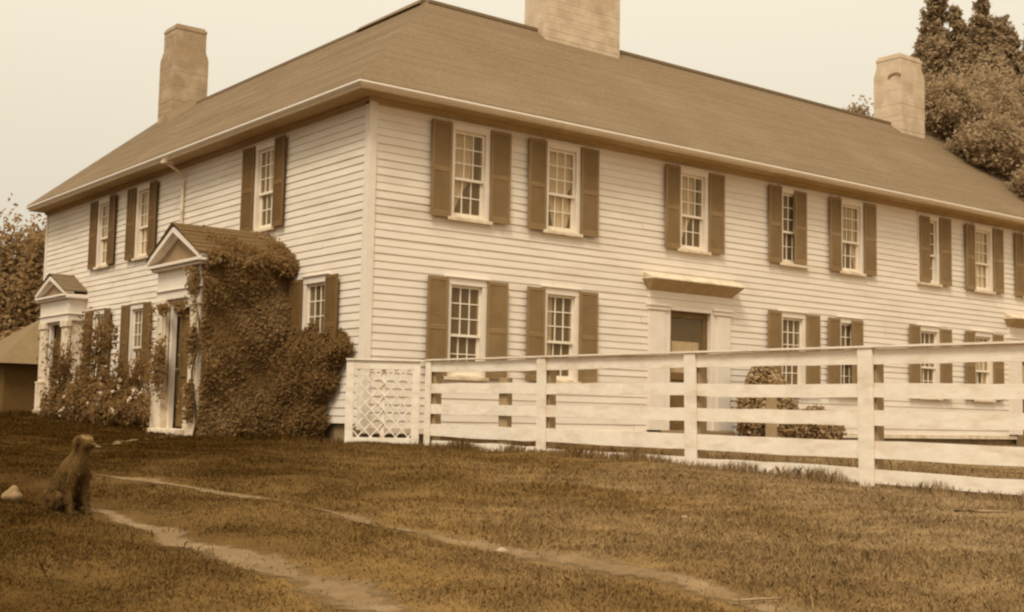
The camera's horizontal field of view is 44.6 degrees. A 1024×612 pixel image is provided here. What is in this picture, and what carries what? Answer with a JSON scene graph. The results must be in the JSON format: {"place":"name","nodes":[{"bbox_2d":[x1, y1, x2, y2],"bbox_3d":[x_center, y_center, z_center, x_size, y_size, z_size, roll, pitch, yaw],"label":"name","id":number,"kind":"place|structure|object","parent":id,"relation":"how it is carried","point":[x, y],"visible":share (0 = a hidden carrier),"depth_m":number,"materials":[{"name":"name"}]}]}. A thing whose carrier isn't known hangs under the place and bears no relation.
{"place":"outdoors","nodes":[
{"label":"outdoors","id":0,"kind":"place"},
{"bbox_2d":[94,436,174,446],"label":"path","id":1,"kind":"structure","parent":0,"point":[122,441],"depth_m":17.06,"materials":[{"name":"soil"}]},
{"bbox_2d":[90,508,407,611],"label":"track","id":2,"kind":"structure","parent":0,"point":[344,591],"depth_m":7.11,"materials":[{"name":"soil"}]},
{"bbox_2d":[95,474,817,611],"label":"track","id":3,"kind":"structure","parent":0,"point":[612,568],"depth_m":7.48,"materials":[{"name":"soil"}]},
{"bbox_2d":[496,547,507,551],"bbox_3d":[-0.067,1.586,8.105,0.060,0.043,0.066,-3,-7,41],"label":"stone","id":4,"kind":"object","parent":3,"relation":"on","point":[501,549],"visible":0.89,"depth_m":8.09,"materials":[{"name":"beige stone"}]},
{"bbox_2d":[733,597,781,601],"bbox_3d":[1.286,1.540,6.550,0.259,0.030,0.015,1,-5,-2],"label":"stick","id":5,"kind":"object","parent":3,"relation":"on","point":[755,599],"visible":1,"depth_m":6.55,"materials":[{"name":"wood"}]},
{"bbox_2d":[0,409,1023,611],"bbox_3d":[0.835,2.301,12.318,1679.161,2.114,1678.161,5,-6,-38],"label":"ground","id":6,"kind":"structure","parent":0,"point":[135,516],"depth_m":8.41,"materials":[{"name":"brown plant"}]},
{"bbox_2d":[0,253,18,322],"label":"leafy tree","id":7,"kind":"object","parent":6,"relation":"on","point":[1,266],"visible":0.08,"depth_m":50.66,"materials":[{"name":"brown plant"}]},
{"bbox_2d":[1,485,22,502],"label":"stone","id":8,"kind":"object","parent":6,"relation":"on","point":[13,493],"visible":0.81,"depth_m":9.56,"materials":[{"name":"beige stone"}]},
{"bbox_2d":[0,327,24,339],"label":"undergrowth","id":9,"kind":"object","parent":6,"relation":"on","point":[3,334],"depth_m":47.55,"materials":[{"name":"plant"}]},
{"bbox_2d":[0,320,39,411],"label":"shed","id":10,"kind":"structure","parent":6,"relation":"on","point":[19,354],"depth_m":35.93,"materials":[{"name":"brown wood"}]},
{"bbox_2d":[0,193,45,339],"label":"leafy tree","id":11,"kind":"object","parent":6,"relation":"on","point":[26,263],"visible":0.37,"depth_m":50.30,"materials":[{"name":"brown plant"}]},
{"bbox_2d":[37,336,80,417],"bbox_3d":[-9.806,1.565,27.320,1.031,1.888,1.498,12,-12,-64],"label":"rose bush","id":12,"kind":"object","parent":6,"relation":"on","point":[62,376],"visible":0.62,"depth_m":27.19,"materials":[{"name":"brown plant"}]},
{"bbox_2d":[41,433,95,515],"bbox_3d":[-3.268,1.249,9.211,0.620,0.634,0.377,-11,-13,68],"label":"dog","id":13,"kind":"object","parent":6,"relation":"on","point":[62,491],"visible":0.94,"depth_m":9.03},
{"bbox_2d":[56,301,118,421],"bbox_3d":[-8.629,1.160,25.574,1.201,2.525,2.697,5,-6,-38],"label":"rose bush","id":14,"kind":"object","parent":6,"relation":"on","point":[87,387],"visible":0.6,"depth_m":25.25,"materials":[{"name":"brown plant"}]},
{"bbox_2d":[82,349,150,427],"bbox_3d":[-7.403,1.573,23.896,1.110,1.553,2.645,5,-6,-38],"label":"rose bush","id":15,"kind":"object","parent":6,"relation":"on","point":[131,397],"visible":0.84,"depth_m":23.64,"materials":[{"name":"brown plant"}]},
{"bbox_2d":[261,319,354,438],"bbox_3d":[-3.344,1.183,19.817,0.543,2.017,2.496,5,-6,-38],"label":"shrub","id":16,"kind":"object","parent":6,"relation":"on","point":[295,395],"visible":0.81,"depth_m":19.69,"materials":[{"name":"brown plant"}]},
{"bbox_2d":[27,0,1023,446],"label":"farmhouse","id":17,"kind":"object","parent":6,"relation":"on","point":[427,180],"visible":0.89,"depth_m":23.23,"materials":[{"name":"white paint"}]},
{"bbox_2d":[90,307,107,378],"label":"window","id":18,"kind":"structure","parent":17,"relation":"in","point":[101,310],"depth_m":28.07,"materials":[{"name":"white paint"}]},
{"bbox_2d":[93,195,131,270],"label":"window","id":19,"kind":"structure","parent":17,"relation":"in","point":[103,203],"depth_m":28.30,"materials":[{"name":"white paint"}]},
{"bbox_2d":[127,301,152,381],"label":"window","id":20,"kind":"structure","parent":17,"relation":"in","point":[136,309],"depth_m":26.33,"materials":[{"name":"white paint"}]},
{"bbox_2d":[131,180,176,263],"bbox_3d":[-7.403,-1.739,26.514,0.985,1.634,1.120,5,-6,-38],"label":"window","id":21,"kind":"structure","parent":17,"relation":"in","point":[142,203],"depth_m":26.48,"materials":[{"name":"white paint"}]},
{"bbox_2d":[140,225,299,437],"bbox_3d":[-4.896,0.469,20.849,1.966,3.607,2.278,5,-6,-38],"label":"climbing vine","id":22,"kind":"object","parent":17,"relation":"attached to","point":[245,325],"visible":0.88,"depth_m":20.11,"materials":[{"name":"brown plant"}]},
{"bbox_2d":[252,136,296,232],"bbox_3d":[-3.976,-2.056,22.135,0.985,1.634,1.120,5,-6,-38],"label":"window","id":23,"kind":"structure","parent":17,"relation":"in","point":[264,156],"depth_m":22.10,"materials":[{"name":"white paint"}]},
{"bbox_2d":[301,272,330,371],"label":"window","id":24,"kind":"structure","parent":17,"relation":"in","point":[313,285],"depth_m":20.41,"materials":[{"name":"white paint"}]},
{"bbox_2d":[442,275,490,381],"bbox_3d":[-1.007,0.401,20.436,1.120,1.675,0.985,5,-6,-38],"label":"window","id":25,"kind":"structure","parent":17,"relation":"in","point":[467,312],"depth_m":20.32,"materials":[{"name":"white paint"}]},
{"bbox_2d":[446,120,493,225],"bbox_3d":[-0.952,-2.125,20.662,1.120,1.634,0.985,5,-6,-38],"label":"window","id":26,"kind":"structure","parent":17,"relation":"in","point":[471,142],"depth_m":20.48,"materials":[{"name":"white paint"}]},
{"bbox_2d":[520,138,583,237],"bbox_3d":[0.601,-1.987,21.867,1.120,1.634,0.985,5,-6,-38],"label":"window","id":27,"kind":"structure","parent":17,"relation":"in","point":[563,158],"depth_m":21.67,"materials":[{"name":"white paint"}]},
{"bbox_2d":[541,285,582,382],"bbox_3d":[0.561,0.541,21.653,1.120,1.675,0.985,5,-6,-38],"label":"window","id":28,"kind":"structure","parent":17,"relation":"in","point":[562,303],"depth_m":21.52,"materials":[{"name":"white paint"}]},
{"bbox_2d":[642,165,711,255],"bbox_3d":[3.142,-1.760,23.840,1.120,1.634,0.985,5,-6,-38],"label":"window","id":29,"kind":"structure","parent":17,"relation":"in","point":[694,181],"depth_m":23.67,"materials":[{"name":"white paint"}]},
{"bbox_2d":[670,311,707,430],"bbox_3d":[3.243,1.211,23.269,1.076,2.200,0.152,5,-6,-38],"label":"door","id":30,"kind":"structure","parent":17,"relation":"in","point":[676,374],"depth_m":23.22,"materials":[{"name":"brown paint"}]},
{"bbox_2d":[777,310,808,384],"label":"window","id":31,"kind":"structure","parent":17,"relation":"in","point":[793,322],"depth_m":25.27,"materials":[{"name":"white paint"}]},
{"bbox_2d":[778,185,808,268],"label":"window","id":32,"kind":"structure","parent":17,"relation":"in","point":[787,191],"depth_m":25.36,"materials":[{"name":"white paint"}]},
{"bbox_2d":[836,316,864,383],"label":"window","id":33,"kind":"structure","parent":17,"relation":"in","point":[846,370],"depth_m":26.80,"materials":[{"name":"white paint"}]},
{"bbox_2d":[838,197,866,276],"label":"window","id":34,"kind":"structure","parent":17,"relation":"in","point":[852,209],"depth_m":26.61,"materials":[{"name":"white paint"}]},
{"bbox_2d":[885,324,942,399],"bbox_3d":[9.048,1.296,28.240,1.120,1.675,0.985,5,-6,-38],"label":"window","id":35,"kind":"structure","parent":17,"relation":"in","point":[930,373],"depth_m":28.10,"materials":[{"name":"white paint"}]},
{"bbox_2d":[893,212,942,286],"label":"window","id":36,"kind":"structure","parent":17,"relation":"in","point":[934,219],"depth_m":28.32,"materials":[{"name":"white paint"}]},
{"bbox_2d":[960,330,995,402],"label":"window","id":37,"kind":"structure","parent":17,"relation":"in","point":[984,370],"depth_m":29.40,"materials":[{"name":"white paint"}]},
{"bbox_2d":[963,223,995,294],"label":"window","id":38,"kind":"structure","parent":17,"relation":"in","point":[983,233],"depth_m":29.65,"materials":[{"name":"white paint"}]},
{"bbox_2d":[1022,365,1023,434],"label":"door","id":39,"kind":"structure","parent":17,"relation":"in","point":[1022,365],"depth_m":30.54,"materials":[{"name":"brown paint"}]},
{"bbox_2d":[423,341,1023,494],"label":"board fence","id":40,"kind":"object","parent":6,"relation":"on","point":[870,449],"visible":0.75,"depth_m":13.19,"materials":[{"name":"white wood"}]},
{"bbox_2d":[344,358,423,444],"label":"lattice gate","id":41,"kind":"structure","parent":40,"relation":"attached to","point":[383,365],"depth_m":18.22,"materials":[{"name":"white wood"}]},
{"bbox_2d":[734,366,799,437],"bbox_3d":[4.742,1.854,23.372,1.567,1.676,1.130,5,-6,-38],"label":"shrub","id":42,"kind":"object","parent":6,"relation":"on","point":[761,375],"visible":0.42,"depth_m":23.05,"materials":[{"name":"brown plant"}]},
{"bbox_2d":[765,397,776,436],"bbox_3d":[4.596,2.146,22.141,0.200,1.336,0.200,5,-6,-38],"label":"yard post","id":43,"kind":"object","parent":6,"relation":"on","point":[771,428],"visible":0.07,"depth_m":22.11,"materials":[{"name":"brown wood"}]},
{"bbox_2d":[797,404,846,439],"bbox_3d":[5.968,2.342,24.319,1.087,0.853,1.130,0,-5,10],"label":"shrub","id":44,"kind":"object","parent":6,"relation":"on","point":[819,431],"visible":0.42,"depth_m":23.98,"materials":[{"name":"brown plant"}]},
{"bbox_2d":[842,95,873,116],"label":"leafy tree","id":45,"kind":"object","parent":6,"relation":"on","point":[860,109],"visible":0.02,"depth_m":58.55,"materials":[{"name":"brown plant"}]},
{"bbox_2d":[911,0,974,88],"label":"pine tree","id":46,"kind":"object","parent":6,"relation":"on","point":[932,30],"visible":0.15,"depth_m":42.33,"materials":[{"name":"brown plant"}]},
{"bbox_2d":[923,33,1023,210],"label":"leafy tree","id":47,"kind":"object","parent":6,"relation":"on","point":[980,126],"visible":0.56,"depth_m":33.28,"materials":[{"name":"brown plant"}]},
{"bbox_2d":[954,510,1007,512],"bbox_3d":[3.694,1.618,9.842,0.405,0.028,0.031,0,-5,10],"label":"stick","id":48,"kind":"object","parent":6,"relation":"on","point":[989,511],"visible":1,"depth_m":9.83,"materials":[{"name":"wood"}]},
{"bbox_2d":[951,0,1023,111],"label":"pine tree","id":49,"kind":"object","parent":6,"relation":"on","point":[985,34],"visible":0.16,"depth_m":42.01,"materials":[{"name":"brown plant"}]},
{"bbox_2d":[996,24,1023,100],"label":"pine tree","id":50,"kind":"object","parent":6,"relation":"on","point":[1019,55],"visible":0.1,"depth_m":41.77,"materials":[{"name":"brown plant"}]},
{"bbox_2d":[0,0,1023,257],"label":"sky","id":51,"kind":"structure","parent":0,"point":[79,79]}
]}

